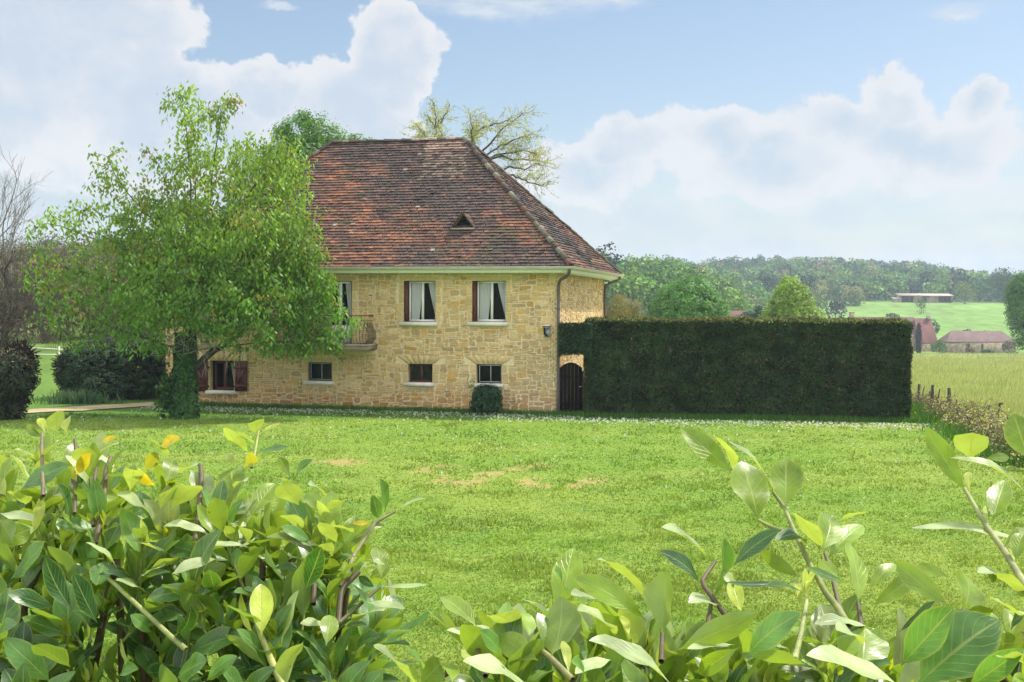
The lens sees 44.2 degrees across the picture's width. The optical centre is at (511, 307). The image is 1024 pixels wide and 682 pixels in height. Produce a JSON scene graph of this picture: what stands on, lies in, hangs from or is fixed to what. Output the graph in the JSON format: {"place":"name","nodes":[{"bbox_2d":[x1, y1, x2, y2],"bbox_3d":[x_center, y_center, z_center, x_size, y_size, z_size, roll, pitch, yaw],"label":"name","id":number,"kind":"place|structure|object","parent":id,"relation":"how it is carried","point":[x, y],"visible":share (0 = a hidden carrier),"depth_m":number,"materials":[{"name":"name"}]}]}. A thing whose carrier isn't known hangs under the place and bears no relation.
{"place":"outdoors","nodes":[
{"label":"outdoors","id":0,"kind":"place"},
{"bbox_2d":[22,402,153,412],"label":"path","id":1,"kind":"structure","parent":0,"point":[81,408],"depth_m":44.42,"materials":[{"name":"beige gravel"}]},
{"bbox_2d":[0,397,1023,681],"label":"lawn","id":2,"kind":"structure","parent":0,"point":[478,477],"depth_m":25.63,"materials":[{"name":"green plant"}]},
{"bbox_2d":[0,337,41,419],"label":"evergreen hedge","id":3,"kind":"object","parent":2,"relation":"on","point":[19,370],"visible":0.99,"depth_m":39.65,"materials":[{"name":"green plant"}]},
{"bbox_2d":[31,387,126,404],"bbox_3d":[-16.066,3.205,46.662,3.682,0.676,1.688,0,0,0],"label":"iris clump","id":4,"kind":"object","parent":2,"relation":"on","point":[72,397],"visible":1,"depth_m":46.39,"materials":[{"name":"green plant"}]},
{"bbox_2d":[50,336,165,399],"bbox_3d":[-15.489,2.455,49.216,4.904,2.915,3.414,0,0,0],"label":"evergreen thicket","id":5,"kind":"object","parent":2,"relation":"on","point":[111,372],"visible":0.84,"depth_m":48.47,"materials":[{"name":"green plant"}]},
{"bbox_2d":[18,81,367,418],"bbox_3d":[-10.172,-1.894,40.719,9.751,11.092,6.962,0,0,31],"label":"cherry tree","id":6,"kind":"object","parent":2,"relation":"on","point":[208,255],"visible":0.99,"depth_m":40.29,"materials":[{"name":"green plant"}]},
{"bbox_2d":[0,410,430,681],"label":"cherry laurel","id":7,"kind":"object","parent":2,"relation":"on","point":[66,577],"visible":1,"depth_m":2.67,"materials":[{"name":"green plant"}]},
{"bbox_2d":[466,377,502,414],"bbox_3d":[-0.905,3.013,42.601,1.268,1.359,1.013,0,0,0],"label":"round shrub","id":8,"kind":"object","parent":2,"relation":"on","point":[486,399],"visible":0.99,"depth_m":42.33,"materials":[{"name":"green plant"}]},
{"bbox_2d":[2,405,1023,637],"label":"daisies","id":9,"kind":"object","parent":2,"relation":"on","point":[466,414],"visible":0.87,"depth_m":40.12,"materials":[{"name":"white plant"}]},
{"bbox_2d":[153,398,1023,466],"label":"rough grass","id":10,"kind":"structure","parent":2,"relation":"on","point":[920,418],"depth_m":41.24,"materials":[{"name":"green plant"}]},
{"bbox_2d":[374,414,1023,681],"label":"cherry laurel","id":11,"kind":"object","parent":2,"relation":"on","point":[558,641],"visible":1,"depth_m":1.80,"materials":[{"name":"green plant"}]},
{"bbox_2d":[557,314,914,419],"bbox_3d":[7.330,1.984,42.128,11.720,3.546,2.260,0,0,7],"label":"clipped hedge","id":12,"kind":"object","parent":2,"relation":"on","point":[811,366],"visible":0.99,"depth_m":41.41,"materials":[{"name":"green plant"}]},
{"bbox_2d":[911,387,988,417],"bbox_3d":[14.890,3.319,43.572,2.674,0.975,8.292,0,0,11],"label":"bramble bush","id":13,"kind":"object","parent":2,"relation":"on","point":[928,399],"visible":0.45,"depth_m":44.16,"materials":[{"name":"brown plant"}]},
{"bbox_2d":[924,393,1023,472],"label":"bramble bush","id":14,"kind":"object","parent":2,"relation":"on","point":[990,425],"visible":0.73,"depth_m":35.53,"materials":[{"name":"green plant"}]},
{"bbox_2d":[0,0,1023,275],"label":"sky","id":15,"kind":"structure","parent":0,"point":[691,130],"materials":[{"name":"blue"}]},
{"bbox_2d":[3,292,1023,438],"bbox_3d":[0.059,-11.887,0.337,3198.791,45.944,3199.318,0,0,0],"label":"ground","id":16,"kind":"structure","parent":0,"point":[972,315],"depth_m":461.10,"materials":[{"name":"green plant"}]},
{"bbox_2d":[0,146,49,294],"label":"bare tree","id":17,"kind":"object","parent":16,"relation":"on","point":[24,199],"visible":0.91,"depth_m":57.05,"materials":[{"name":"brown plant"}]},
{"bbox_2d":[0,242,70,349],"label":"bare tree","id":18,"kind":"object","parent":16,"relation":"on","point":[18,319],"visible":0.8,"depth_m":51.60,"materials":[{"name":"brown plant"}]},
{"bbox_2d":[29,347,62,355],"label":"rail fence","id":19,"kind":"object","parent":16,"relation":"on","point":[59,349],"visible":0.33,"depth_m":73.97,"materials":[{"name":"wood"}]},
{"bbox_2d":[0,226,179,343],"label":"thicket","id":20,"kind":"object","parent":16,"relation":"on","point":[63,252],"visible":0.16,"depth_m":90.78,"materials":[{"name":"green plant"}]},
{"bbox_2d":[236,107,372,190],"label":"walnut tree","id":21,"kind":"object","parent":16,"relation":"on","point":[316,139],"visible":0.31,"depth_m":65.32,"materials":[{"name":"green plant"}]},
{"bbox_2d":[159,136,623,411],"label":"stone house","id":22,"kind":"structure","parent":16,"relation":"on","point":[457,265],"depth_m":44.36,"materials":[{"name":"beige stone"}]},
{"bbox_2d":[205,361,235,394],"bbox_3d":[-10.507,2.521,45.752,1.164,1.190,0.397,0,0,14],"label":"window","id":23,"kind":"structure","parent":22,"relation":"in","point":[218,390],"depth_m":45.81,"materials":[{"name":"white wood"}]},
{"bbox_2d":[303,362,333,384],"bbox_3d":[-6.832,2.325,44.808,1.119,0.778,0.340,0,0,14],"label":"cellar window","id":24,"kind":"structure","parent":22,"relation":"in","point":[314,381],"depth_m":44.82,"materials":[{"name":"white wood"}]},
{"bbox_2d":[328,281,350,343],"bbox_3d":[-6.076,0.206,44.795,0.908,2.295,0.119,0,0,14],"label":"french door","id":25,"kind":"structure","parent":22,"relation":"in","point":[348,283],"depth_m":44.75,"materials":[{"name":"white paint"}]},
{"bbox_2d":[399,281,437,325],"bbox_3d":[-3.226,-0.154,43.945,1.391,1.544,0.397,0,0,14],"label":"window","id":26,"kind":"structure","parent":22,"relation":"in","point":[416,288],"depth_m":44.09,"materials":[{"name":"white paint"}]},
{"bbox_2d":[403,364,433,386],"bbox_3d":[-3.209,2.335,43.906,1.082,0.765,0.340,0,0,14],"label":"cellar window","id":27,"kind":"structure","parent":22,"relation":"in","point":[420,374],"depth_m":44.01,"materials":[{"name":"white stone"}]},
{"bbox_2d":[467,281,507,325],"bbox_3d":[-0.798,-0.151,43.338,1.435,1.524,0.397,0,0,14],"label":"window","id":28,"kind":"structure","parent":22,"relation":"in","point":[485,289],"depth_m":43.46,"materials":[{"name":"white paint"}]},
{"bbox_2d":[472,364,503,387],"bbox_3d":[-0.804,2.332,43.307,1.096,0.775,0.340,0,0,14],"label":"cellar window","id":29,"kind":"structure","parent":22,"relation":"in","point":[498,383],"depth_m":43.34,"materials":[{"name":"white wood"}]},
{"bbox_2d":[559,362,583,412],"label":"garden gate","id":30,"kind":"structure","parent":22,"relation":"attached to","point":[571,378],"depth_m":42.59,"materials":[{"name":"black wood"}]},
{"bbox_2d":[399,95,562,200],"bbox_3d":[-1.316,-3.222,60.441,7.893,13.590,5.758,0,0,0],"label":"sprouting tree","id":31,"kind":"object","parent":16,"relation":"on","point":[475,134],"visible":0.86,"depth_m":59.88,"materials":[{"name":"green plant"}]},
{"bbox_2d":[596,241,621,306],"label":"dark pine","id":32,"kind":"object","parent":16,"relation":"on","point":[610,259],"visible":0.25,"depth_m":329.00,"materials":[{"name":"green plant"}]},
{"bbox_2d":[606,292,646,317],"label":"tawny shrub","id":33,"kind":"object","parent":16,"relation":"on","point":[630,311],"visible":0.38,"depth_m":77.57,"materials":[{"name":"brown plant"}]},
{"bbox_2d":[603,251,771,316],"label":"wood","id":34,"kind":"object","parent":16,"relation":"on","point":[642,279],"visible":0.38,"depth_m":290.14,"materials":[{"name":"green plant"}]},
{"bbox_2d":[643,275,733,317],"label":"round green tree","id":35,"kind":"object","parent":16,"relation":"on","point":[704,302],"visible":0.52,"depth_m":110.52,"materials":[{"name":"green plant"}]},
{"bbox_2d":[721,311,745,317],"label":"red roofed cottage","id":36,"kind":"structure","parent":16,"relation":"on","point":[732,313],"depth_m":156.20,"materials":[{"name":"red tile"}]},
{"bbox_2d":[735,305,765,318],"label":"dark bush","id":37,"kind":"object","parent":16,"relation":"on","point":[758,309],"visible":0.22,"depth_m":149.57,"materials":[{"name":"green plant"}]},
{"bbox_2d":[755,271,776,290],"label":"dark pine","id":38,"kind":"object","parent":16,"relation":"on","point":[768,281],"visible":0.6,"depth_m":559.28,"materials":[{"name":"green plant"}]},
{"bbox_2d":[757,275,827,318],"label":"bright conical tree","id":39,"kind":"object","parent":16,"relation":"on","point":[790,294],"visible":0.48,"depth_m":120.79,"materials":[{"name":"green plant"}]},
{"bbox_2d":[725,277,865,311],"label":"valley scrub","id":40,"kind":"object","parent":16,"relation":"on","point":[850,295],"visible":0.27,"depth_m":527.77,"materials":[{"name":"green plant"}]},
{"bbox_2d":[796,274,816,292],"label":"dark pine","id":41,"kind":"object","parent":16,"relation":"on","point":[807,282],"visible":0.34,"depth_m":538.86,"materials":[{"name":"green plant"}]},
{"bbox_2d":[825,299,846,318],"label":"dark pine","id":42,"kind":"object","parent":16,"relation":"on","point":[836,305],"visible":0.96,"depth_m":469.37,"materials":[{"name":"green plant"}]},
{"bbox_2d":[669,254,1022,301],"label":"wood","id":43,"kind":"object","parent":16,"relation":"on","point":[875,279],"visible":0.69,"depth_m":674.55,"materials":[{"name":"green plant"}]},
{"bbox_2d":[885,313,899,316],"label":"meadow bush","id":44,"kind":"object","parent":16,"relation":"on","point":[892,315],"visible":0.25,"depth_m":429.75,"materials":[{"name":"green plant"}]},
{"bbox_2d":[848,312,937,350],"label":"farmhouse","id":45,"kind":"object","parent":16,"relation":"on","point":[929,337],"visible":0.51,"depth_m":331.18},
{"bbox_2d":[891,297,900,301],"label":"lean to shed","id":46,"kind":"object","parent":16,"relation":"on","point":[895,299],"visible":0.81,"depth_m":574.70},
{"bbox_2d":[915,323,922,352],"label":"cypress","id":47,"kind":"object","parent":16,"relation":"on","point":[919,337],"visible":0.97,"depth_m":304.62,"materials":[{"name":"green plant"}]},
{"bbox_2d":[917,384,920,399],"bbox_3d":[15.586,3.428,48.369,0.151,1.012,0.124,0,0,0],"label":"fence post","id":48,"kind":"object","parent":16,"relation":"on","point":[918,389],"visible":0.47,"depth_m":48.33,"materials":[{"name":"wood"}]},
{"bbox_2d":[914,296,925,312],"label":"meadow tree","id":49,"kind":"object","parent":16,"relation":"on","point":[922,301],"visible":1,"depth_m":499.85,"materials":[{"name":"green plant"}]},
{"bbox_2d":[895,293,953,302],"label":"hill barn","id":50,"kind":"structure","parent":16,"relation":"on","point":[927,298],"depth_m":577.62,"materials":[{"name":"grey metal"}]},
{"bbox_2d":[931,385,933,404],"bbox_3d":[15.009,3.295,45.059,0.133,1.106,0.124,0,0,0],"label":"fence post","id":51,"kind":"object","parent":16,"relation":"on","point":[932,391],"visible":0.56,"depth_m":45.02,"materials":[{"name":"wood"}]},
{"bbox_2d":[932,318,939,333],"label":"meadow bush","id":52,"kind":"object","parent":16,"relation":"on","point":[937,330],"visible":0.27,"depth_m":398.02,"materials":[{"name":"green plant"}]},
{"bbox_2d":[930,340,947,352],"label":"farm bush","id":53,"kind":"object","parent":16,"relation":"on","point":[939,345],"visible":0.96,"depth_m":317.56,"materials":[{"name":"green plant"}]},
{"bbox_2d":[947,388,950,411],"bbox_3d":[14.136,3.213,40.768,0.110,1.256,0.124,0,0,0],"label":"fence post","id":54,"kind":"object","parent":16,"relation":"on","point":[949,393],"visible":0.47,"depth_m":40.73,"materials":[{"name":"wood"}]},
{"bbox_2d":[954,281,978,303],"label":"meadow tree","id":55,"kind":"object","parent":16,"relation":"on","point":[962,290],"visible":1,"depth_m":558.77,"materials":[{"name":"green plant"}]},
{"bbox_2d":[910,352,1023,427],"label":"field grass","id":56,"kind":"structure","parent":16,"relation":"on","point":[954,384],"depth_m":81.12,"materials":[{"name":"green plant"}]},
{"bbox_2d":[965,347,975,352],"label":"farm bush","id":57,"kind":"object","parent":16,"relation":"on","point":[968,349],"visible":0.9,"depth_m":315.79,"materials":[{"name":"green plant"}]},
{"bbox_2d":[938,331,1015,352],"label":"barn","id":58,"kind":"structure","parent":16,"relation":"on","point":[962,341],"depth_m":324.24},
{"bbox_2d":[981,349,993,353],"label":"farm bush","id":59,"kind":"object","parent":16,"relation":"on","point":[986,351],"visible":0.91,"depth_m":315.54,"materials":[{"name":"green plant"}]},
{"bbox_2d":[988,267,1018,302],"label":"dark oak","id":60,"kind":"object","parent":16,"relation":"on","point":[1001,280],"visible":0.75,"depth_m":574.80,"materials":[{"name":"green plant"}]},
{"bbox_2d":[1002,339,1020,353],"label":"farm bush","id":61,"kind":"object","parent":16,"relation":"on","point":[1007,345],"visible":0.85,"depth_m":311.90,"materials":[{"name":"green plant"}]},
{"bbox_2d":[1001,270,1023,349],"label":"roadside tree","id":62,"kind":"object","parent":16,"relation":"on","point":[1015,300],"visible":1,"depth_m":203.97,"materials":[{"name":"green plant"}]}
]}

